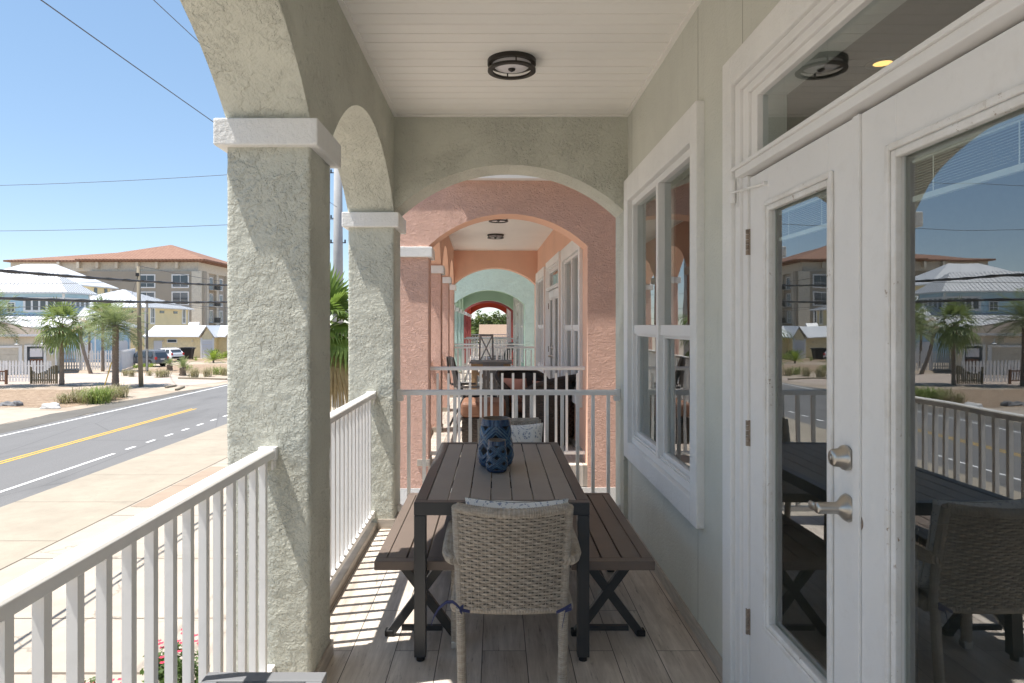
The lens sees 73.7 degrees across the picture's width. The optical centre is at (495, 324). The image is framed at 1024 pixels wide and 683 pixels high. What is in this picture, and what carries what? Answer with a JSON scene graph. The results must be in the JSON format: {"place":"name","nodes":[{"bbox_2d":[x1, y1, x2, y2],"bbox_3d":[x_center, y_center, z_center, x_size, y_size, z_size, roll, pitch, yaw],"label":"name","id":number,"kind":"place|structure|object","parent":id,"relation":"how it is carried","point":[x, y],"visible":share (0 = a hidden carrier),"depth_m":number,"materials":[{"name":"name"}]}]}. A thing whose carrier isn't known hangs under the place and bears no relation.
{"place":"outdoors","nodes":[
{"label":"outdoors","id":0,"kind":"place"},
{"bbox_2d":[0,322,58,374],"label":"house","id":1,"kind":"structure","parent":0,"point":[11,350],"depth_m":65.19,"materials":[{"name":"beige"}]},
{"bbox_2d":[24,345,45,373],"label":"sign board","id":2,"kind":"structure","parent":1,"relation":"in","point":[30,354],"depth_m":65.60,"materials":[{"name":"white paint"}]},
{"bbox_2d":[0,264,118,294],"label":"yellow house","id":3,"kind":"structure","parent":0,"point":[100,288],"depth_m":118.66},
{"bbox_2d":[0,272,133,361],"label":"blue house","id":4,"kind":"structure","parent":0,"point":[28,285],"depth_m":88.00,"materials":[{"name":"white metal"}]},
{"bbox_2d":[0,384,227,506],"bbox_3d":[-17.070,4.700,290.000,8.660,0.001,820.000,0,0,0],"label":"road","id":5,"kind":"structure","parent":0,"point":[206,405],"depth_m":28.20,"materials":[{"name":"asphalt"}]},
{"bbox_2d":[0,409,193,463],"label":"yellow road lines","id":6,"kind":"object","parent":5,"relation":"on","point":[88,438],"visible":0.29,"depth_m":27.91,"materials":[{"name":"paint"}]},
{"bbox_2d":[0,385,226,492],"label":"white road lines","id":7,"kind":"object","parent":5,"relation":"on","point":[94,459],"visible":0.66,"depth_m":25.89,"materials":[{"name":"paint"}]},
{"bbox_2d":[0,373,227,385],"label":"paver drive","id":8,"kind":"structure","parent":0,"point":[80,379],"depth_m":57.66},
{"bbox_2d":[0,370,7,383],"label":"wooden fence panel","id":9,"kind":"object","parent":8,"relation":"on","point":[6,376],"visible":1,"depth_m":53.99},
{"bbox_2d":[30,365,57,383],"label":"wooden fence panel","id":10,"kind":"object","parent":8,"relation":"on","point":[45,379],"visible":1,"depth_m":54.48,"materials":[{"name":"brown wood"}]},
{"bbox_2d":[29,296,90,384],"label":"cabbage palm","id":11,"kind":"object","parent":8,"relation":"on","point":[63,337],"visible":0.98,"depth_m":52.96,"materials":[{"name":"green plant"}]},
{"bbox_2d":[69,316,92,373],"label":"dying palm","id":12,"kind":"object","parent":8,"relation":"on","point":[89,369],"visible":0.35,"depth_m":65.69,"materials":[{"name":"brown plant"}]},
{"bbox_2d":[184,368,203,377],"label":"grass clump","id":13,"kind":"object","parent":8,"relation":"on","point":[193,372],"visible":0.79,"depth_m":59.94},
{"bbox_2d":[178,377,226,379],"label":"timber","id":14,"kind":"object","parent":8,"relation":"on","point":[202,378],"visible":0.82,"depth_m":58.80,"materials":[{"name":"brown wood"}]},
{"bbox_2d":[3,245,227,324],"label":"apartment building","id":15,"kind":"structure","parent":0,"point":[168,258],"depth_m":149.19,"materials":[{"name":"paint"}]},
{"bbox_2d":[141,274,155,287],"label":"window","id":16,"kind":"structure","parent":15,"relation":"in","point":[151,277],"depth_m":148.70,"materials":[{"name":"white paint"}]},
{"bbox_2d":[171,292,188,304],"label":"window","id":17,"kind":"structure","parent":15,"relation":"in","point":[175,296],"depth_m":148.70,"materials":[{"name":"white paint"}]},
{"bbox_2d":[171,274,188,287],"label":"window","id":18,"kind":"structure","parent":15,"relation":"in","point":[184,278],"depth_m":148.70,"materials":[{"name":"white paint"}]},
{"bbox_2d":[90,289,193,351],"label":"yellow house","id":19,"kind":"structure","parent":0,"point":[162,314],"depth_m":108.04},
{"bbox_2d":[150,308,154,323],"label":"window","id":20,"kind":"structure","parent":19,"relation":"in","point":[152,310],"depth_m":105.80,"materials":[{"name":"white paint"}]},
{"bbox_2d":[0,396,344,568],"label":"sidewalk","id":21,"kind":"structure","parent":0,"point":[34,523],"depth_m":18.88,"materials":[{"name":"concrete"}]},
{"bbox_2d":[0,399,344,673],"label":"pavement joints","id":22,"kind":"object","parent":21,"relation":"on","point":[75,532],"visible":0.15,"depth_m":14.31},
{"bbox_2d":[0,403,345,671],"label":"driveway","id":23,"kind":"structure","parent":0,"point":[22,631],"depth_m":11.71,"materials":[{"name":"concrete"}]},
{"bbox_2d":[330,168,345,407],"bbox_3d":[-9.000,-4.140,39.000,0.674,17.680,0.672,0,0,45],"label":"concrete pole","id":24,"kind":"object","parent":23,"relation":"on","point":[337,242],"visible":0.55,"depth_m":38.78,"materials":[{"name":"concrete"}]},
{"bbox_2d":[0,175,219,185],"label":"cable","id":25,"kind":"object","parent":24,"relation":"attached to","point":[112,181],"visible":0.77,"depth_m":43.85,"materials":[{"name":"grey metal"}]},
{"bbox_2d":[0,269,226,285],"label":"cable","id":26,"kind":"object","parent":24,"relation":"attached to","point":[71,276],"visible":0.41,"depth_m":15.45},
{"bbox_2d":[0,297,227,303],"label":"cable","id":27,"kind":"object","parent":24,"relation":"attached to","point":[68,300],"visible":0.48,"depth_m":15.35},
{"bbox_2d":[18,219,332,230],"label":"cable","id":28,"kind":"object","parent":24,"relation":"attached to","point":[118,228],"visible":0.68,"depth_m":43.75,"materials":[{"name":"grey metal"}]},
{"bbox_2d":[41,0,336,206],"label":"cable","id":29,"kind":"object","parent":24,"relation":"attached to","point":[124,59],"visible":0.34,"depth_m":16.28,"materials":[{"name":"grey metal"}]},
{"bbox_2d":[330,262,348,411],"bbox_3d":[-5.325,1.339,21.548,3.817,6.721,3.600,0,0,0],"label":"cabbage palm","id":30,"kind":"object","parent":23,"relation":"on","point":[339,375],"visible":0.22,"depth_m":20.79,"materials":[{"name":"green plant"}]},
{"bbox_2d":[400,175,615,504],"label":"beach house","id":31,"kind":"structure","parent":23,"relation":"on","point":[556,246],"depth_m":7.39,"materials":[{"name":"pink paint"}]},
{"bbox_2d":[446,356,496,427],"bbox_3d":[-0.353,0.984,9.908,0.665,1.048,0.545,0,0,-12],"label":"sling chair","id":32,"kind":"object","parent":31,"relation":"on","point":[450,360],"visible":0.48,"depth_m":9.69,"materials":[{"name":"charcoal aluminium"},{"name":"dark sling fabric"}]},
{"bbox_2d":[477,334,496,395],"bbox_3d":[-0.191,0.854,13.201,0.440,1.337,0.490,0,0,2],"label":"bar stool","id":33,"kind":"object","parent":31,"relation":"on","point":[480,339],"visible":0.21,"depth_m":13.39,"materials":[{"name":"grey paint"}]},
{"bbox_2d":[469,360,512,389],"bbox_3d":[-0.078,1.070,11.698,0.720,0.900,0.720,0,0,0],"label":"bar table","id":34,"kind":"object","parent":31,"relation":"on","point":[474,373],"visible":0.23,"depth_m":11.37,"materials":[{"name":"grey paint"}]},
{"bbox_2d":[454,346,534,389],"bbox_3d":[-0.019,0.945,14.431,1.709,0.970,0.062,0,0,-1],"label":"porch railing","id":35,"kind":"object","parent":31,"relation":"attached to","point":[491,354],"visible":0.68,"depth_m":14.41,"materials":[{"name":"wood"}]},
{"bbox_2d":[487,233,503,238],"bbox_3d":[0.000,-1.526,11.810,0.286,0.068,0.286,0,0,0],"label":"ceiling light","id":36,"kind":"object","parent":31,"relation":"attached to","point":[495,236],"visible":1,"depth_m":11.73,"materials":[{"name":"brown metal"}]},
{"bbox_2d":[430,366,584,454],"bbox_3d":[0.133,0.945,7.532,1.709,0.970,0.063,0,0,-1],"label":"porch railing","id":37,"kind":"object","parent":31,"relation":"attached to","point":[566,451],"visible":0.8,"depth_m":7.52,"materials":[{"name":"white metal"}]},
{"bbox_2d":[495,370,548,417],"bbox_3d":[0.371,1.072,9.797,0.792,0.896,0.722,0,0,-20],"label":"wicker armchair","id":38,"kind":"object","parent":31,"relation":"on","point":[518,374],"visible":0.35,"depth_m":9.91,"materials":[{"name":"black wicker"}]},
{"bbox_2d":[503,378,526,401],"bbox_3d":[0.289,0.920,9.556,0.404,0.364,0.226,0,0,31],"label":"pillow","id":39,"kind":"object","parent":38,"relation":"on","point":[518,384],"visible":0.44,"depth_m":9.47,"materials":[{"name":"fabric"}]},
{"bbox_2d":[536,266,545,372],"bbox_3d":[0.904,-0.047,13.321,0.105,2.025,1.820,0,0,-1],"label":"window","id":40,"kind":"structure","parent":31,"relation":"in","point":[541,274],"depth_m":13.28,"materials":[{"name":"white paint"}]},
{"bbox_2d":[519,374,575,445],"bbox_3d":[0.701,1.072,8.741,0.722,0.896,0.792,0,0,35],"label":"wicker armchair","id":41,"kind":"object","parent":31,"relation":"on","point":[551,386],"visible":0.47,"depth_m":8.44,"materials":[{"name":"black wicker"}]},
{"bbox_2d":[548,290,552,378],"bbox_3d":[0.912,0.458,11.432,0.133,2.053,0.828,0,0,-1],"label":"door","id":42,"kind":"structure","parent":31,"relation":"in","point":[550,306],"depth_m":11.61,"materials":[{"name":"white paint"}]},
{"bbox_2d":[553,288,557,377],"bbox_3d":[0.966,0.458,10.657,0.056,2.053,0.811,0,0,-1],"label":"door","id":43,"kind":"structure","parent":31,"relation":"in","point":[555,292],"depth_m":10.87,"materials":[{"name":"white paint"}]},
{"bbox_2d":[561,241,582,407],"bbox_3d":[1.003,-0.047,8.847,0.105,2.025,1.830,0,0,-1],"label":"window","id":44,"kind":"structure","parent":31,"relation":"in","point":[571,252],"depth_m":8.80,"materials":[{"name":"white paint"}]},
{"bbox_2d":[131,466,227,506],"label":"brown paving","id":45,"kind":"structure","parent":0,"point":[159,497],"depth_m":19.56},
{"bbox_2d":[172,359,226,361],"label":"planting bed","id":46,"kind":"object","parent":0,"point":[206,360],"visible":0.11,"depth_m":89.90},
{"bbox_2d":[179,347,195,358],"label":"dumpster","id":47,"kind":"object","parent":46,"relation":"on","point":[188,352],"visible":0.88,"depth_m":92.11,"materials":[{"name":"black metal"}]},
{"bbox_2d":[0,337,478,427],"bbox_3d":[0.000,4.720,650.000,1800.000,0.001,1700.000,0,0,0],"label":"ground","id":48,"kind":"structure","parent":0,"point":[138,392],"depth_m":50.51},
{"bbox_2d":[0,289,32,343],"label":"date palm","id":49,"kind":"object","parent":48,"relation":"on","point":[2,319],"visible":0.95,"depth_m":52.24,"materials":[{"name":"green plant"}]},
{"bbox_2d":[0,361,50,381],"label":"picket fence","id":50,"kind":"object","parent":48,"relation":"on","point":[5,365],"visible":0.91,"depth_m":55.99,"materials":[{"name":"white paint"}]},
{"bbox_2d":[0,410,64,423],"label":"corner slab","id":51,"kind":"structure","parent":48,"relation":"on","point":[8,416],"depth_m":35.79,"materials":[{"name":"concrete"}]},
{"bbox_2d":[40,402,60,408],"bbox_3d":[-25.127,4.638,38.582,1.232,0.488,0.842,0,0,0],"label":"rock","id":52,"kind":"object","parent":48,"relation":"on","point":[54,405],"visible":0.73,"depth_m":38.30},
{"bbox_2d":[0,390,126,406],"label":"mulch bed","id":53,"kind":"object","parent":48,"relation":"on","point":[33,397],"visible":0.64,"depth_m":44.81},
{"bbox_2d":[49,391,74,403],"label":"grass clump","id":54,"kind":"object","parent":53,"relation":"on","point":[63,398],"visible":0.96,"depth_m":40.83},
{"bbox_2d":[65,387,98,402],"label":"grass clump","id":55,"kind":"object","parent":53,"relation":"on","point":[76,392],"visible":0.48,"depth_m":41.29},
{"bbox_2d":[75,392,110,403],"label":"grass clump","id":56,"kind":"object","parent":53,"relation":"on","point":[79,398],"visible":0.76,"depth_m":40.72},
{"bbox_2d":[104,383,132,397],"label":"grass clump","id":57,"kind":"object","parent":53,"relation":"on","point":[122,391],"visible":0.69,"depth_m":44.33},
{"bbox_2d":[63,384,119,403],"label":"grass clump","id":58,"kind":"object","parent":48,"relation":"on","point":[99,393],"visible":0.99,"depth_m":40.77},
{"bbox_2d":[77,318,106,360],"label":"young palm","id":59,"kind":"object","parent":48,"relation":"on","point":[89,344],"visible":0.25,"depth_m":75.89,"materials":[{"name":"green plant"}]},
{"bbox_2d":[64,351,121,369],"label":"picket fence","id":60,"kind":"object","parent":48,"relation":"on","point":[89,359],"visible":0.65,"depth_m":70.59,"materials":[{"name":"white paint"}]},
{"bbox_2d":[79,293,124,371],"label":"cabbage palm","id":61,"kind":"object","parent":48,"relation":"on","point":[94,319],"visible":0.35,"depth_m":68.84,"materials":[{"name":"green plant"}]},
{"bbox_2d":[0,387,208,432],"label":"gutter","id":62,"kind":"object","parent":48,"relation":"on","point":[22,424],"visible":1,"depth_m":35.76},
{"bbox_2d":[14,674,195,682],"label":"walkway","id":63,"kind":"structure","parent":48,"relation":"on","point":[27,678],"depth_m":9.06,"materials":[{"name":"concrete"}]},
{"bbox_2d":[140,629,197,682],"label":"flower bush","id":64,"kind":"object","parent":63,"relation":"on","point":[161,668],"visible":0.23,"depth_m":8.61,"materials":[{"name":"green plant"}]},
{"bbox_2d":[86,383,128,400],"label":"grass clump","id":65,"kind":"object","parent":48,"relation":"on","point":[112,392],"visible":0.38,"depth_m":42.65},
{"bbox_2d":[80,299,149,386],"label":"date palm","id":66,"kind":"object","parent":48,"relation":"on","point":[113,315],"visible":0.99,"depth_m":51.69,"materials":[{"name":"green plant"}]},
{"bbox_2d":[120,348,134,369],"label":"picket fence","id":67,"kind":"object","parent":48,"relation":"on","point":[127,358],"visible":0.94,"depth_m":73.70,"materials":[{"name":"white paint"}]},
{"bbox_2d":[135,266,143,386],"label":"utility pole","id":68,"kind":"object","parent":48,"relation":"on","point":[140,359],"visible":1,"depth_m":51.88,"materials":[{"name":"brown wood"}]},
{"bbox_2d":[134,349,168,366],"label":"parked car","id":69,"kind":"object","parent":48,"relation":"on","point":[160,356],"visible":0.51,"depth_m":76.43,"materials":[{"name":"grey paint"}]},
{"bbox_2d":[161,347,183,360],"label":"parked car","id":70,"kind":"object","parent":48,"relation":"on","point":[177,353],"visible":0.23,"depth_m":87.35,"materials":[{"name":"white paint"}]},
{"bbox_2d":[133,364,226,373],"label":"planting bed","id":71,"kind":"object","parent":48,"relation":"on","point":[177,368],"visible":0.37,"depth_m":73.49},
{"bbox_2d":[146,300,147,370],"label":"utility pole","id":72,"kind":"object","parent":71,"relation":"on","point":[147,336],"visible":0.77,"depth_m":68.88,"materials":[{"name":"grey wood"}]},
{"bbox_2d":[164,357,176,370],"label":"short palm","id":73,"kind":"object","parent":71,"relation":"on","point":[169,367],"visible":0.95,"depth_m":70.13,"materials":[{"name":"green plant"}]},
{"bbox_2d":[170,356,192,375],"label":"short palm","id":74,"kind":"object","parent":48,"relation":"on","point":[183,365],"visible":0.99,"depth_m":63.28,"materials":[{"name":"green plant"}]},
{"bbox_2d":[142,322,227,358],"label":"garage row","id":75,"kind":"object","parent":48,"relation":"on","point":[199,337],"visible":0.47,"depth_m":97.00,"materials":[{"name":"white metal"}]},
{"bbox_2d":[154,341,161,349],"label":"side door","id":76,"kind":"structure","parent":75,"relation":"in","point":[157,344],"depth_m":96.90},
{"bbox_2d":[199,366,213,376],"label":"grass clump","id":77,"kind":"object","parent":48,"relation":"on","point":[207,372],"visible":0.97,"depth_m":61.85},
{"bbox_2d":[203,348,225,362],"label":"cycad","id":78,"kind":"object","parent":48,"relation":"on","point":[213,356],"visible":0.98,"depth_m":84.50,"materials":[{"name":"green plant"}]},
{"bbox_2d":[471,310,487,345],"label":"broadleaf tree","id":79,"kind":"object","parent":48,"relation":"on","point":[478,320],"visible":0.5,"depth_m":87.20,"materials":[{"name":"green plant"}]},
{"bbox_2d":[481,310,505,323],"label":"broadleaf tree","id":80,"kind":"object","parent":48,"relation":"on","point":[495,319],"visible":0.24,"depth_m":90.08,"materials":[{"name":"green plant"}]},
{"bbox_2d":[0,0,505,324],"label":"sky","id":81,"kind":"structure","parent":0,"point":[73,111],"materials":[{"name":"blue"}]},
{"bbox_2d":[461,397,505,441],"bbox_3d":[-0.159,1.252,8.996,0.580,0.535,0.640,0,0,0],"label":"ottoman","id":82,"kind":"object","parent":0,"point":[475,408],"visible":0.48,"depth_m":8.69,"materials":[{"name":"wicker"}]},
{"bbox_2d":[464,301,512,364],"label":"beach house","id":83,"kind":"structure","parent":0,"point":[473,308],"depth_m":27.94,"materials":[{"name":"red paint"}]},
{"bbox_2d":[466,337,510,362],"bbox_3d":[-0.266,0.945,25.821,1.709,0.970,0.062,0,0,0],"label":"porch railing","id":84,"kind":"object","parent":83,"relation":"attached to","point":[477,345],"visible":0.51,"depth_m":25.80,"materials":[{"name":"wood"}]},
{"bbox_2d":[479,324,506,355],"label":"tan roofed house","id":85,"kind":"structure","parent":0,"point":[492,328],"depth_m":81.92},
{"bbox_2d":[483,362,502,389],"bbox_3d":[-0.041,1.055,10.929,0.350,0.930,0.360,0,0,-1],"label":"folding chair","id":86,"kind":"object","parent":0,"point":[485,379],"visible":0.28,"depth_m":10.75,"materials":[{"name":"grey paint"}]},
{"bbox_2d":[454,269,534,395],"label":"beach house","id":87,"kind":"structure","parent":0,"point":[514,292],"depth_m":16.51,"materials":[{"name":"teal paint"}]},
{"bbox_2d":[464,338,512,365],"bbox_3d":[-0.243,0.945,23.571,1.709,0.970,0.062,0,0,-1],"label":"porch railing","id":88,"kind":"object","parent":87,"relation":"attached to","point":[483,345],"visible":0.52,"depth_m":23.55,"materials":[{"name":"wood"}]},
{"bbox_2d":[454,344,523,382],"bbox_3d":[-0.160,0.945,16.671,1.709,0.970,0.062,0,0,-1],"label":"porch railing","id":89,"kind":"object","parent":87,"relation":"attached to","point":[481,355],"visible":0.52,"depth_m":16.65,"materials":[{"name":"wood"}]},
{"bbox_2d":[484,343,514,359],"bbox_3d":[0.188,1.041,19.508,0.868,1.001,0.620,0,0,18],"label":"slatted chair","id":90,"kind":"object","parent":87,"relation":"on","point":[505,355],"visible":0.22,"depth_m":19.37,"materials":[{"name":"grey paint"}]},
{"bbox_2d":[513,297,515,352],"bbox_3d":[0.669,-0.047,22.452,0.105,2.025,1.820,0,0,-1],"label":"window","id":91,"kind":"structure","parent":87,"relation":"in","point":[514,299],"depth_m":23.19,"materials":[{"name":"white paint"}]},
{"bbox_2d":[519,301,523,362],"bbox_3d":[0.722,-0.047,17.977,0.105,2.025,1.830,0,0,-1],"label":"window","id":92,"kind":"structure","parent":87,"relation":"in","point":[521,307],"depth_m":18.72,"materials":[{"name":"white paint"}]},
{"bbox_2d":[180,0,1023,682],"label":"beach house","id":93,"kind":"structure","parent":0,"point":[820,350],"depth_m":3.16,"materials":[{"name":"grey paint"}]},
{"bbox_2d":[0,446,277,682],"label":"porch railing","id":94,"kind":"object","parent":93,"relation":"attached to","point":[37,587],"visible":0.94,"depth_m":1.93,"materials":[{"name":"wood"}]},
{"bbox_2d":[200,672,326,682],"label":"side table","id":95,"kind":"object","parent":93,"relation":"on","point":[265,677],"visible":1,"depth_m":2.07,"materials":[{"name":"grey plastic"}]},
{"bbox_2d":[330,391,375,585],"bbox_3d":[-0.925,0.968,4.112,0.072,0.941,1.953,0,0,0],"label":"porch railing","id":96,"kind":"object","parent":93,"relation":"attached to","point":[352,515],"visible":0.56,"depth_m":4.30,"materials":[{"name":"white metal"}]},
{"bbox_2d":[374,493,454,636],"bbox_3d":[-0.367,1.305,3.787,0.385,0.430,1.286,0,0,0],"label":"bench","id":97,"kind":"object","parent":93,"relation":"on","point":[396,551],"visible":0.43,"depth_m":3.33,"materials":[{"name":"wood"}]},
{"bbox_2d":[414,442,589,661],"bbox_3d":[0.028,1.160,3.860,0.791,0.720,1.580,0,0,0],"label":"dining table","id":98,"kind":"object","parent":93,"relation":"on","point":[551,475],"visible":0.7,"depth_m":3.29,"materials":[{"name":"wood"}]},
{"bbox_2d":[477,416,513,466],"bbox_3d":[0.000,0.667,3.900,0.210,0.272,0.210,0,0,0],"label":"vase","id":99,"kind":"object","parent":98,"relation":"on","point":[495,427],"visible":0.72,"depth_m":3.83,"materials":[{"name":"blue ceramic"}]},
{"bbox_2d":[486,438,507,472],"bbox_3d":[0.006,0.715,3.735,0.122,0.175,0.122,0,0,0],"label":"vase","id":100,"kind":"object","parent":98,"relation":"on","point":[496,460],"visible":1,"depth_m":3.69,"materials":[{"name":"blue ceramic"}]},
{"bbox_2d":[470,417,540,499],"bbox_3d":[0.100,1.100,4.743,0.572,0.841,0.674,0,0,0],"label":"wicker chair","id":101,"kind":"object","parent":93,"relation":"on","point":[524,421],"visible":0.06,"depth_m":5.01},
{"bbox_2d":[509,423,542,471],"bbox_3d":[0.165,0.885,4.900,0.376,0.347,0.186,0,0,0],"label":"pillow","id":102,"kind":"object","parent":101,"relation":"on","point":[528,433],"visible":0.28,"depth_m":4.88,"materials":[{"name":"fabric"}]},
{"bbox_2d":[397,389,619,511],"bbox_3d":[0.100,0.968,5.260,1.711,0.941,0.072,0,0,0],"label":"porch railing","id":103,"kind":"object","parent":93,"relation":"attached to","point":[500,393],"visible":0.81,"depth_m":5.25,"materials":[{"name":"white metal"}]},
{"bbox_2d":[442,502,580,682],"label":"wicker chair","id":104,"kind":"object","parent":93,"relation":"on","point":[513,561],"visible":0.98,"depth_m":2.65,"materials":[{"name":"wicker"}]},
{"bbox_2d":[431,600,571,626],"bbox_3d":[0.022,1.122,2.904,0.545,0.118,0.533,0,0,0],"label":"seat cushion","id":105,"kind":"object","parent":104,"relation":"on","point":[567,608],"visible":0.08,"depth_m":2.65,"materials":[{"name":"fabric"}]},
{"bbox_2d":[465,497,567,508],"bbox_3d":[0.085,0.880,2.750,0.415,0.389,0.184,0,0,0],"label":"pillow","id":106,"kind":"object","parent":105,"relation":"on","point":[500,503],"visible":0.07,"depth_m":2.70,"materials":[{"name":"fabric"}]},
{"bbox_2d":[487,51,535,79],"bbox_3d":[0.095,-1.526,4.030,0.286,0.068,0.286,0,0,0],"label":"ceiling light","id":107,"kind":"object","parent":93,"relation":"attached to","point":[511,62],"visible":1,"depth_m":3.97,"materials":[{"name":"brown metal"}]},
{"bbox_2d":[570,493,654,636],"bbox_3d":[0.542,1.305,3.787,0.385,0.430,1.286,0,0,0],"label":"bench","id":108,"kind":"object","parent":93,"relation":"on","point":[616,544],"visible":0.56,"depth_m":3.33,"materials":[{"name":"wood"}]},
{"bbox_2d":[624,100,703,528],"bbox_3d":[1.083,-0.048,4.130,0.275,2.025,1.820,0,0,0],"label":"window","id":109,"kind":"structure","parent":93,"relation":"in","point":[682,148],"depth_m":4.09,"materials":[{"name":"white paint"}]},
{"bbox_2d":[746,120,862,682],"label":"door","id":110,"kind":"structure","parent":93,"relation":"in","point":[820,170],"depth_m":2.30,"materials":[{"name":"white paint"}]},
{"bbox_2d":[864,57,898,69],"bbox_3d":[2.070,-1.397,3.650,0.176,0.004,0.176,0,0,0],"label":"recessed downlight","id":111,"kind":"object","parent":93,"relation":"attached to","point":[878,63],"visible":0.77,"depth_m":3.64,"materials":[{"name":"glass"}]},
{"bbox_2d":[852,21,1023,682],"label":"door","id":112,"kind":"structure","parent":93,"relation":"in","point":[979,94],"depth_m":1.68,"materials":[{"name":"white paint"}]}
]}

